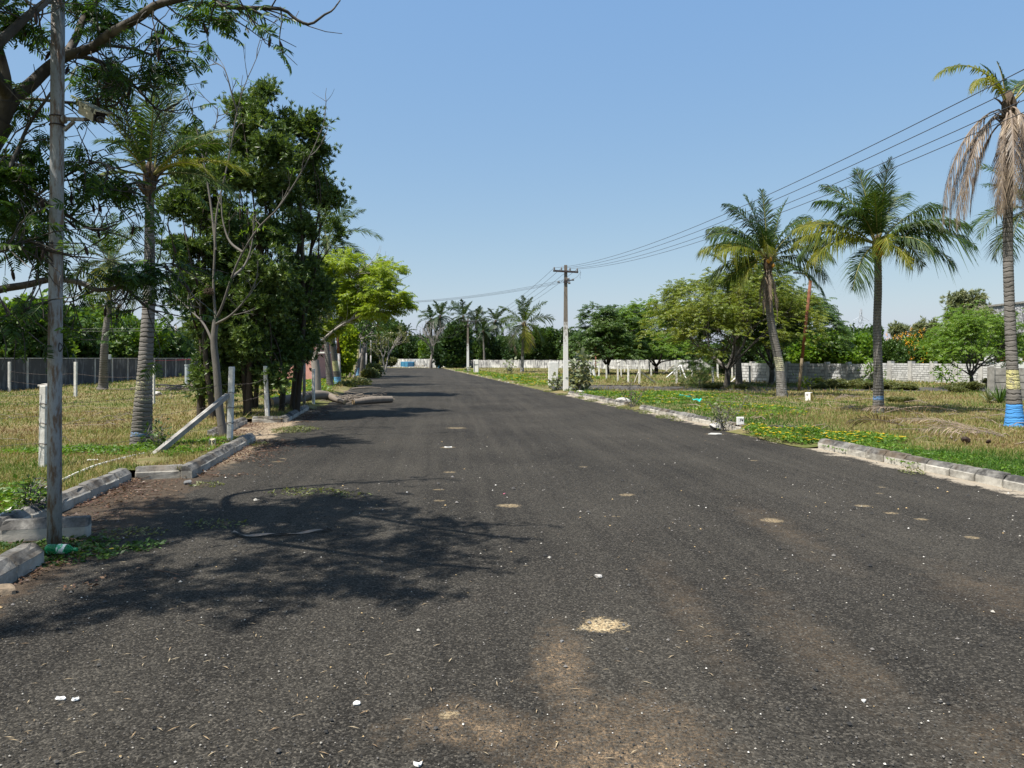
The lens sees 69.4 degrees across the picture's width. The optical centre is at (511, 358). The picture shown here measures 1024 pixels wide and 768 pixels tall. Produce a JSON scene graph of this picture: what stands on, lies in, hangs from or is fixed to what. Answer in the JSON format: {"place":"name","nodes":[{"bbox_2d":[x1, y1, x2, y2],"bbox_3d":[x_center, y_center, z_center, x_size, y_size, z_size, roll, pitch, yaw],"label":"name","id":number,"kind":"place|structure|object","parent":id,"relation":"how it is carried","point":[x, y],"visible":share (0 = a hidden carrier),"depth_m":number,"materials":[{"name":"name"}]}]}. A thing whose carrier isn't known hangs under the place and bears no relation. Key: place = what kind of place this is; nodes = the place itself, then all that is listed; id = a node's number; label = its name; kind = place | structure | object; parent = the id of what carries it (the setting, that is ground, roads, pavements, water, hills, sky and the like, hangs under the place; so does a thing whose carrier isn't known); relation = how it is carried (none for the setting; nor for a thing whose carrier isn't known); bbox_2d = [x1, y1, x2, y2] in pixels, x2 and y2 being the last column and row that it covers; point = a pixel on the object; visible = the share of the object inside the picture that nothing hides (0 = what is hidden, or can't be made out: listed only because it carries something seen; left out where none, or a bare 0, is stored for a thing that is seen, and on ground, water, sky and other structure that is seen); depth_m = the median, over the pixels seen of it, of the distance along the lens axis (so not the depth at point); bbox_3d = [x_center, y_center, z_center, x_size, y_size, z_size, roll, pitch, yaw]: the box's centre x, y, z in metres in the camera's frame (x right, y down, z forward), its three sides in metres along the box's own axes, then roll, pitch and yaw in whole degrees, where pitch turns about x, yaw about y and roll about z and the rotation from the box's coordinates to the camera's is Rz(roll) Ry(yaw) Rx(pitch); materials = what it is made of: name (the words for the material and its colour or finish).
{"place":"outdoors","nodes":[
{"label":"outdoors","id":0,"kind":"place"},
{"bbox_2d":[0,365,381,553],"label":"lot ground","id":1,"kind":"structure","parent":0,"point":[150,459],"depth_m":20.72,"materials":[{"name":"green plant"}]},
{"bbox_2d":[0,479,46,518],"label":"creeping plants","id":2,"kind":"object","parent":1,"relation":"on","point":[8,492],"visible":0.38,"depth_m":7.94,"materials":[{"name":"green plant"}]},
{"bbox_2d":[5,464,62,509],"bbox_3d":[-4.881,1.379,7.608,0.573,0.568,0.597,0,0,0],"label":"tall weed","id":3,"kind":"object","parent":1,"relation":"on","point":[27,501],"visible":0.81,"depth_m":7.54,"materials":[{"name":"green plant"}]},
{"bbox_2d":[0,304,83,357],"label":"orchard tree","id":4,"kind":"object","parent":1,"relation":"on","point":[35,332],"visible":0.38,"depth_m":41.66,"materials":[{"name":"green plant"}]},
{"bbox_2d":[0,288,83,357],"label":"orchard tree","id":5,"kind":"object","parent":1,"relation":"on","point":[11,303],"depth_m":42.63,"materials":[{"name":"green plant"}]},
{"bbox_2d":[8,362,154,403],"bbox_3d":[-18.050,0.935,30.221,14.703,1.570,0.137,0,0,39],"label":"barbed wire fence","id":6,"kind":"object","parent":1,"relation":"on","point":[75,379],"visible":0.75,"depth_m":29.82,"materials":[{"name":"concrete"}]},
{"bbox_2d":[70,314,101,357],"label":"orchard tree","id":7,"kind":"object","parent":1,"relation":"on","point":[88,326],"visible":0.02,"depth_m":50.45,"materials":[{"name":"green plant"}]},
{"bbox_2d":[78,315,140,357],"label":"orchard tree","id":8,"kind":"object","parent":1,"relation":"on","point":[122,348],"visible":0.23,"depth_m":58.47,"materials":[{"name":"green plant"}]},
{"bbox_2d":[63,212,168,389],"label":"coconut palm","id":9,"kind":"object","parent":1,"relation":"on","point":[103,382],"visible":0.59,"depth_m":35.83,"materials":[{"name":"green plant"}]},
{"bbox_2d":[0,358,232,390],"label":"boundary wall","id":10,"kind":"structure","parent":1,"relation":"on","point":[35,368],"depth_m":44.23,"materials":[{"name":"concrete"}]},
{"bbox_2d":[0,436,236,455],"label":"creeping plants","id":11,"kind":"object","parent":1,"relation":"on","point":[101,448],"visible":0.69,"depth_m":12.19,"materials":[{"name":"green plant"}]},
{"bbox_2d":[110,319,174,357],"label":"orchard tree","id":12,"kind":"object","parent":1,"relation":"on","point":[157,328],"visible":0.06,"depth_m":60.84,"materials":[{"name":"green plant"}]},
{"bbox_2d":[136,414,176,447],"bbox_3d":[-6.031,1.332,12.601,0.613,0.716,1.227,0,0,-36],"label":"tall weed","id":13,"kind":"object","parent":1,"relation":"on","point":[156,433],"visible":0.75,"depth_m":12.70,"materials":[{"name":"green plant"}]},
{"bbox_2d":[0,366,314,466],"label":"barbed wire fence","id":14,"kind":"object","parent":1,"relation":"on","point":[228,397],"visible":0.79,"depth_m":12.99,"materials":[{"name":"concrete"}]},
{"bbox_2d":[70,62,248,445],"bbox_3d":[-6.177,-1.863,13.048,2.968,7.151,2.410,0,0,-23],"label":"coconut palm","id":15,"kind":"object","parent":1,"relation":"on","point":[143,407],"visible":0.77,"depth_m":12.93,"materials":[{"name":"green plant"}]},
{"bbox_2d":[153,333,180,357],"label":"orchard tree","id":16,"kind":"object","parent":1,"relation":"on","point":[171,349],"visible":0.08,"depth_m":70.28,"materials":[{"name":"green plant"}]},
{"bbox_2d":[0,0,341,380],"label":"overhanging tree","id":17,"kind":"object","parent":1,"relation":"on","point":[110,29],"visible":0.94,"depth_m":6.68,"materials":[{"name":"green plant"}]},
{"bbox_2d":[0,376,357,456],"bbox_3d":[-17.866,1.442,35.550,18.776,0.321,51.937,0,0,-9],"label":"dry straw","id":18,"kind":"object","parent":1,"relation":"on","point":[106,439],"visible":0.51,"depth_m":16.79,"materials":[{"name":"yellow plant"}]},
{"bbox_2d":[154,115,255,417],"bbox_3d":[-8.279,-2.536,19.752,2.782,8.335,3.620,0,0,-20],"label":"tree","id":19,"kind":"object","parent":1,"relation":"on","point":[176,202],"visible":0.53,"depth_m":19.22,"materials":[{"name":"green plant"}]},
{"bbox_2d":[162,192,325,407],"bbox_3d":[-8.329,-2.012,23.172,5.066,7.303,4.041,0,0,0],"label":"tree","id":20,"kind":"object","parent":1,"relation":"on","point":[255,402],"visible":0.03,"depth_m":23.05,"materials":[{"name":"green plant"}]},
{"bbox_2d":[188,73,315,419],"bbox_3d":[-6.914,-3.189,20.081,3.451,9.655,3.567,0,0,0],"label":"tree","id":21,"kind":"object","parent":1,"relation":"on","point":[266,330],"visible":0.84,"depth_m":19.36,"materials":[{"name":"green plant"}]},
{"bbox_2d":[275,342,339,378],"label":"pink house","id":22,"kind":"structure","parent":1,"relation":"on","point":[321,359],"depth_m":53.57,"materials":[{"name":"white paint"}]},
{"bbox_2d":[274,97,358,410],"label":"tree","id":23,"kind":"object","parent":1,"relation":"on","point":[312,296],"visible":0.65,"depth_m":21.07,"materials":[{"name":"green plant"}]},
{"bbox_2d":[324,311,339,385],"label":"coconut palm","id":24,"kind":"object","parent":1,"relation":"on","point":[329,378],"visible":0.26,"depth_m":40.91,"materials":[{"name":"grey plant"}]},
{"bbox_2d":[343,319,383,376],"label":"bare tree","id":25,"kind":"object","parent":1,"relation":"on","point":[366,334],"visible":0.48,"depth_m":59.94,"materials":[{"name":"green plant"}]},
{"bbox_2d":[309,246,418,389],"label":"lime tree","id":26,"kind":"object","parent":1,"relation":"on","point":[354,307],"visible":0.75,"depth_m":31.96,"materials":[{"name":"green plant"}]},
{"bbox_2d":[0,368,1023,767],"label":"road","id":27,"kind":"structure","parent":0,"point":[458,420],"depth_m":4.91,"materials":[{"name":"grey asphalt"}]},
{"bbox_2d":[0,542,43,583],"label":"kerb","id":28,"kind":"structure","parent":27,"relation":"on","point":[18,561],"depth_m":5.60,"materials":[{"name":"concrete"}]},
{"bbox_2d":[0,515,91,541],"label":"kerb","id":29,"kind":"structure","parent":27,"relation":"on","point":[26,529],"depth_m":6.71,"materials":[{"name":"concrete"}]},
{"bbox_2d":[47,0,68,543],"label":"camera pole","id":30,"kind":"object","parent":27,"relation":"on","point":[55,314],"visible":0.91,"depth_m":6.34,"materials":[{"name":"metal"}]},
{"bbox_2d":[61,100,110,131],"bbox_3d":[-3.578,-2.083,6.263,0.616,0.267,0.191,0,0,32],"label":"security camera","id":31,"kind":"object","parent":30,"relation":"attached to","point":[91,112],"visible":1,"depth_m":6.24,"materials":[{"name":"beige plastic"}]},
{"bbox_2d":[0,468,131,526],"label":"kerb","id":32,"kind":"structure","parent":27,"relation":"on","point":[84,491],"depth_m":8.45,"materials":[{"name":"concrete"}]},
{"bbox_2d":[0,534,168,567],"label":"creeping plants","id":33,"kind":"object","parent":27,"relation":"on","point":[83,553],"visible":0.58,"depth_m":6.37,"materials":[{"name":"green plant"}]},
{"bbox_2d":[135,464,181,479],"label":"kerb","id":34,"kind":"structure","parent":27,"relation":"on","point":[160,471],"depth_m":10.13,"materials":[{"name":"concrete"}]},
{"bbox_2d":[12,406,352,589],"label":"leaf litter","id":35,"kind":"object","parent":27,"relation":"on","point":[306,416],"visible":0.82,"depth_m":9.48,"materials":[{"name":"brown plant"}]},
{"bbox_2d":[172,7,335,435],"bbox_3d":[-5.457,-2.937,15.236,4.039,9.076,1.787,0,0,36],"label":"bare tree","id":36,"kind":"object","parent":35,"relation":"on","point":[220,414],"visible":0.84,"depth_m":15.26,"materials":[{"name":"grey plant"}]},
{"bbox_2d":[181,433,255,478],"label":"kerb","id":37,"kind":"structure","parent":27,"relation":"on","point":[192,468],"depth_m":11.56,"materials":[{"name":"concrete"}]},
{"bbox_2d":[91,481,371,538],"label":"creeping plants","id":38,"kind":"object","parent":27,"relation":"on","point":[200,520],"visible":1,"depth_m":7.36,"materials":[{"name":"green plant"}]},
{"bbox_2d":[270,390,346,405],"bbox_3d":[-7.261,1.392,25.614,1.150,0.494,3.052,0,0,40],"label":"fallen log","id":39,"kind":"object","parent":27,"relation":"on","point":[323,395],"visible":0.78,"depth_m":26.20,"materials":[{"name":"plant"}]},
{"bbox_2d":[276,199,382,382],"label":"coconut palm","id":40,"kind":"object","parent":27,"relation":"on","point":[335,365],"visible":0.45,"depth_m":43.50,"materials":[{"name":"green plant"}]},
{"bbox_2d":[309,377,363,409],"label":"verge soil","id":41,"kind":"structure","parent":27,"relation":"on","point":[325,402],"depth_m":27.53,"materials":[{"name":"brown soil"}]},
{"bbox_2d":[360,361,385,377],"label":"bush","id":42,"kind":"object","parent":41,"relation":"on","point":[373,370],"visible":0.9,"depth_m":61.93,"materials":[{"name":"green plant"}]},
{"bbox_2d":[336,323,359,376],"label":"bush","id":43,"kind":"object","parent":27,"relation":"on","point":[349,346],"visible":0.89,"depth_m":57.57,"materials":[{"name":"green plant"}]},
{"bbox_2d":[367,331,398,362],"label":"bush","id":44,"kind":"object","parent":27,"relation":"on","point":[394,351],"visible":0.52,"depth_m":104.24,"materials":[{"name":"green plant"}]},
{"bbox_2d":[368,326,411,371],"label":"bare tree","id":45,"kind":"object","parent":27,"relation":"on","point":[395,342],"visible":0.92,"depth_m":92.24,"materials":[{"name":"grey plant"}]},
{"bbox_2d":[7,482,835,767],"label":"straw bits","id":46,"kind":"object","parent":27,"relation":"on","point":[367,672],"visible":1,"depth_m":3.65,"materials":[{"name":"beige plant"}]},
{"bbox_2d":[0,434,1023,767],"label":"gravel chips","id":47,"kind":"object","parent":27,"relation":"on","point":[530,628],"visible":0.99,"depth_m":4.19,"materials":[{"name":"stone"}]},
{"bbox_2d":[249,389,926,474],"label":"kerb weeds","id":48,"kind":"object","parent":27,"relation":"on","point":[294,427],"visible":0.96,"depth_m":17.02,"materials":[{"name":"green plant"}]},
{"bbox_2d":[639,405,745,429],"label":"kerb","id":49,"kind":"structure","parent":27,"relation":"on","point":[693,417],"depth_m":19.70,"materials":[{"name":"grey concrete"}]},
{"bbox_2d":[726,429,817,447],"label":"verge soil","id":50,"kind":"structure","parent":27,"relation":"on","point":[786,442],"depth_m":14.80,"materials":[{"name":"beige soil"}]},
{"bbox_2d":[818,438,1023,491],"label":"kerb","id":51,"kind":"structure","parent":27,"relation":"on","point":[1006,480],"depth_m":10.71,"materials":[{"name":"grey concrete"}]},
{"bbox_2d":[0,0,1023,347],"label":"sky","id":52,"kind":"structure","parent":0,"point":[489,146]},
{"bbox_2d":[443,367,1023,475],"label":"lot ground","id":53,"kind":"structure","parent":0,"point":[743,398],"depth_m":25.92,"materials":[{"name":"green plant"}]},
{"bbox_2d":[420,301,457,335],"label":"coconut palm","id":54,"kind":"object","parent":53,"relation":"on","point":[440,308],"visible":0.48,"depth_m":136.20,"materials":[{"name":"green plant"}]},
{"bbox_2d":[429,322,477,367],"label":"distant tree","id":55,"kind":"object","parent":53,"relation":"on","point":[437,354],"visible":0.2,"depth_m":121.05,"materials":[{"name":"green plant"}]},
{"bbox_2d":[439,320,473,367],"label":"dense tree","id":56,"kind":"object","parent":53,"relation":"on","point":[458,358],"visible":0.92,"depth_m":117.94,"materials":[{"name":"green plant"}]},
{"bbox_2d":[446,299,484,329],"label":"coconut palm","id":57,"kind":"object","parent":53,"relation":"on","point":[454,304],"visible":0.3,"depth_m":139.58,"materials":[{"name":"green plant"}]},
{"bbox_2d":[472,318,497,359],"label":"coconut palm","id":58,"kind":"object","parent":53,"relation":"on","point":[485,334],"visible":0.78,"depth_m":127.81,"materials":[{"name":"green plant"}]},
{"bbox_2d":[481,337,519,359],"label":"distant tree","id":59,"kind":"object","parent":53,"relation":"on","point":[504,352],"visible":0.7,"depth_m":128.79,"materials":[{"name":"green plant"}]},
{"bbox_2d":[469,360,580,367],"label":"boundary wall","id":60,"kind":"structure","parent":53,"relation":"on","point":[517,363],"depth_m":120.64,"materials":[{"name":"concrete"}]},
{"bbox_2d":[497,295,555,371],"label":"coconut palm","id":61,"kind":"object","parent":53,"relation":"on","point":[525,314],"visible":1,"depth_m":84.97,"materials":[{"name":"green plant"}]},
{"bbox_2d":[454,369,609,385],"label":"creeping plants","id":62,"kind":"object","parent":53,"relation":"on","point":[517,377],"visible":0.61,"depth_m":57.95,"materials":[{"name":"green plant"}]},
{"bbox_2d":[526,335,560,359],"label":"distant tree","id":63,"kind":"object","parent":53,"relation":"on","point":[535,350],"visible":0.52,"depth_m":125.36,"materials":[{"name":"green plant"}]},
{"bbox_2d":[528,324,572,359],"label":"distant tree","id":64,"kind":"object","parent":53,"relation":"on","point":[548,332],"visible":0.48,"depth_m":125.04,"materials":[{"name":"green plant"}]},
{"bbox_2d":[553,265,577,390],"bbox_3d":[2.596,-1.295,35.842,1.224,6.450,0.288,0,0,-3],"label":"power pole","id":65,"kind":"object","parent":53,"relation":"on","point":[565,349],"visible":1,"depth_m":35.78,"materials":[{"name":"concrete"}]},
{"bbox_2d":[556,69,1023,267],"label":"power line","id":66,"kind":"object","parent":65,"relation":"attached to","point":[836,162],"visible":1,"depth_m":12.20,"materials":[{"name":"black metal"}]},
{"bbox_2d":[567,84,1023,267],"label":"power line","id":67,"kind":"object","parent":65,"relation":"attached to","point":[842,169],"visible":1,"depth_m":12.63,"materials":[{"name":"black metal"}]},
{"bbox_2d":[570,100,1023,268],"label":"power line","id":68,"kind":"object","parent":65,"relation":"attached to","point":[837,182],"visible":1,"depth_m":13.48,"materials":[{"name":"black metal"}]},
{"bbox_2d":[561,341,599,390],"bbox_3d":[3.327,0.592,36.043,1.974,2.896,2.288,0,0,0],"label":"milkweed shrub","id":69,"kind":"object","parent":53,"relation":"on","point":[578,378],"visible":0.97,"depth_m":36.01,"materials":[{"name":"green plant"}]},
{"bbox_2d":[558,301,655,373],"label":"spreading tree","id":70,"kind":"object","parent":53,"relation":"on","point":[608,329],"visible":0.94,"depth_m":70.37,"materials":[{"name":"green plant"}]},
{"bbox_2d":[584,359,710,369],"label":"boundary wall","id":71,"kind":"structure","parent":53,"relation":"on","point":[643,365],"depth_m":104.47,"materials":[{"name":"concrete"}]},
{"bbox_2d":[598,297,722,373],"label":"spreading tree","id":72,"kind":"object","parent":53,"relation":"on","point":[660,344],"visible":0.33,"depth_m":72.71,"materials":[{"name":"green plant"}]},
{"bbox_2d":[598,364,750,383],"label":"post fence","id":73,"kind":"object","parent":53,"relation":"on","point":[639,373],"visible":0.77,"depth_m":45.98,"materials":[{"name":"white paint"}]},
{"bbox_2d":[576,390,809,416],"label":"creeping plants","id":74,"kind":"object","parent":53,"relation":"on","point":[676,394],"visible":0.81,"depth_m":27.22,"materials":[{"name":"green plant"}]},
{"bbox_2d":[670,357,721,387],"bbox_3d":[9.594,1.029,39.065,2.893,2.533,2.974,0,0,0],"label":"bush","id":75,"kind":"object","parent":53,"relation":"on","point":[700,377],"visible":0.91,"depth_m":38.67,"materials":[{"name":"green plant"}]},
{"bbox_2d":[634,234,831,387],"bbox_3d":[11.654,-2.514,39.429,10.554,8.327,11.125,0,0,0],"label":"spreading tree","id":76,"kind":"object","parent":53,"relation":"on","point":[675,310],"visible":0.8,"depth_m":36.67,"materials":[{"name":"green plant"}]},
{"bbox_2d":[697,240,798,384],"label":"coconut palm","id":77,"kind":"object","parent":53,"relation":"on","point":[738,373],"visible":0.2,"depth_m":40.81,"materials":[{"name":"green plant"}]},
{"bbox_2d":[696,189,836,396],"bbox_3d":[10.203,-2.625,29.767,5.755,8.676,4.508,0,0,0],"label":"coconut palm","id":78,"kind":"object","parent":53,"relation":"on","point":[766,238],"visible":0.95,"depth_m":29.53,"materials":[{"name":"green plant"}]},
{"bbox_2d":[678,260,856,384],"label":"spreading tree","id":79,"kind":"object","parent":53,"relation":"on","point":[837,324],"visible":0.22,"depth_m":41.71,"materials":[{"name":"green plant"}]},
{"bbox_2d":[793,272,811,390],"bbox_3d":[13.875,-1.154,35.289,0.884,5.903,0.150,0,0,0],"label":"lamp post","id":80,"kind":"object","parent":53,"relation":"on","point":[804,339],"visible":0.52,"depth_m":35.23,"materials":[{"name":"metal"}]},
{"bbox_2d":[741,361,872,383],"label":"boundary wall","id":81,"kind":"structure","parent":53,"relation":"on","point":[846,371],"depth_m":44.98,"materials":[{"name":"concrete"}]},
{"bbox_2d":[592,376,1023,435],"bbox_3d":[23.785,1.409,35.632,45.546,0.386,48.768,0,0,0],"label":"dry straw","id":82,"kind":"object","parent":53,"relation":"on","point":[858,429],"visible":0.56,"depth_m":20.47,"materials":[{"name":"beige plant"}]},
{"bbox_2d":[742,422,906,443],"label":"creeping plants","id":83,"kind":"object","parent":53,"relation":"on","point":[790,437],"visible":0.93,"depth_m":14.44,"materials":[{"name":"green plant"}]},
{"bbox_2d":[785,328,872,363],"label":"garden tree","id":84,"kind":"object","parent":53,"relation":"on","point":[863,342],"visible":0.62,"depth_m":48.53,"materials":[{"name":"green plant"}]},
{"bbox_2d":[656,394,1023,444],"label":"dry twigs","id":85,"kind":"object","parent":53,"relation":"on","point":[987,419],"visible":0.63,"depth_m":19.97,"materials":[{"name":"brown plant"}]},
{"bbox_2d":[786,157,979,412],"bbox_3d":[10.574,-2.007,21.546,5.370,7.415,3.896,0,0,0],"label":"coconut palm","id":86,"kind":"object","parent":53,"relation":"on","point":[872,213],"visible":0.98,"depth_m":20.99,"materials":[{"name":"green plant"}]},
{"bbox_2d":[882,335,910,362],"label":"garden tree","id":87,"kind":"object","parent":53,"relation":"on","point":[896,350],"visible":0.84,"depth_m":56.30,"materials":[{"name":"green plant"}]},
{"bbox_2d":[887,315,940,338],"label":"feathery tree","id":88,"kind":"object","parent":53,"relation":"on","point":[895,328],"visible":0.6,"depth_m":89.67,"materials":[{"name":"green plant"}]},
{"bbox_2d":[821,439,1023,476],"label":"creeping plants","id":89,"kind":"object","parent":53,"relation":"on","point":[928,453],"visible":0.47,"depth_m":11.60,"materials":[{"name":"green plant"}]},
{"bbox_2d":[902,336,965,363],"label":"garden tree","id":90,"kind":"object","parent":53,"relation":"on","point":[909,341],"visible":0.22,"depth_m":56.50,"materials":[{"name":"green plant"}]},
{"bbox_2d":[883,361,1005,383],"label":"boundary wall","id":91,"kind":"structure","parent":53,"relation":"on","point":[913,371],"depth_m":48.70,"materials":[{"name":"concrete"}]},
{"bbox_2d":[929,355,967,389],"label":"young tree","id":92,"kind":"object","parent":53,"relation":"on","point":[939,376],"visible":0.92,"depth_m":36.98,"materials":[{"name":"green plant"}]},
{"bbox_2d":[918,420,1004,436],"bbox_3d":[8.626,1.354,14.151,1.496,0.310,0.495,0,0,0],"label":"fallen frond","id":93,"kind":"object","parent":53,"relation":"on","point":[960,427],"visible":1,"depth_m":14.20,"materials":[{"name":"brown plant"}]},
{"bbox_2d":[936,288,991,331],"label":"feathery tree","id":94,"kind":"object","parent":53,"relation":"on","point":[957,299],"visible":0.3,"depth_m":65.63,"materials":[{"name":"green plant"}]},
{"bbox_2d":[913,299,1023,381],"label":"spreading tree","id":95,"kind":"object","parent":53,"relation":"on","point":[957,336],"visible":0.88,"depth_m":38.13,"materials":[{"name":"green plant"}]},
{"bbox_2d":[933,61,1023,427],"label":"coconut palm","id":96,"kind":"object","parent":53,"relation":"on","point":[1011,136],"visible":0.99,"depth_m":16.70,"materials":[{"name":"beige plant"}]},
{"bbox_2d":[964,163,1023,265],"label":"coconut palm","id":97,"kind":"object","parent":53,"relation":"on","point":[998,244],"visible":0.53,"depth_m":28.47,"materials":[{"name":"green plant"}]},
{"bbox_2d":[973,301,1023,334],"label":"stone clad house","id":98,"kind":"structure","parent":53,"relation":"on","point":[1019,306],"depth_m":60.15,"materials":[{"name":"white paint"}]},
{"bbox_2d":[987,367,1023,400],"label":"boundary wall","id":99,"kind":"structure","parent":53,"relation":"on","point":[996,376],"depth_m":26.50,"materials":[{"name":"concrete"}]},
{"bbox_2d":[551,386,984,390],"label":"side road","id":100,"kind":"structure","parent":0,"point":[794,388],"depth_m":38.15,"materials":[{"name":"grey asphalt"}]},
{"label":"ground","id":101,"kind":"structure","parent":0,"visible":0},
{"bbox_2d":[402,337,430,358],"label":"distant tree","id":102,"kind":"object","parent":101,"relation":"on","point":[409,351],"visible":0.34,"depth_m":144.07,"materials":[{"name":"green plant"}]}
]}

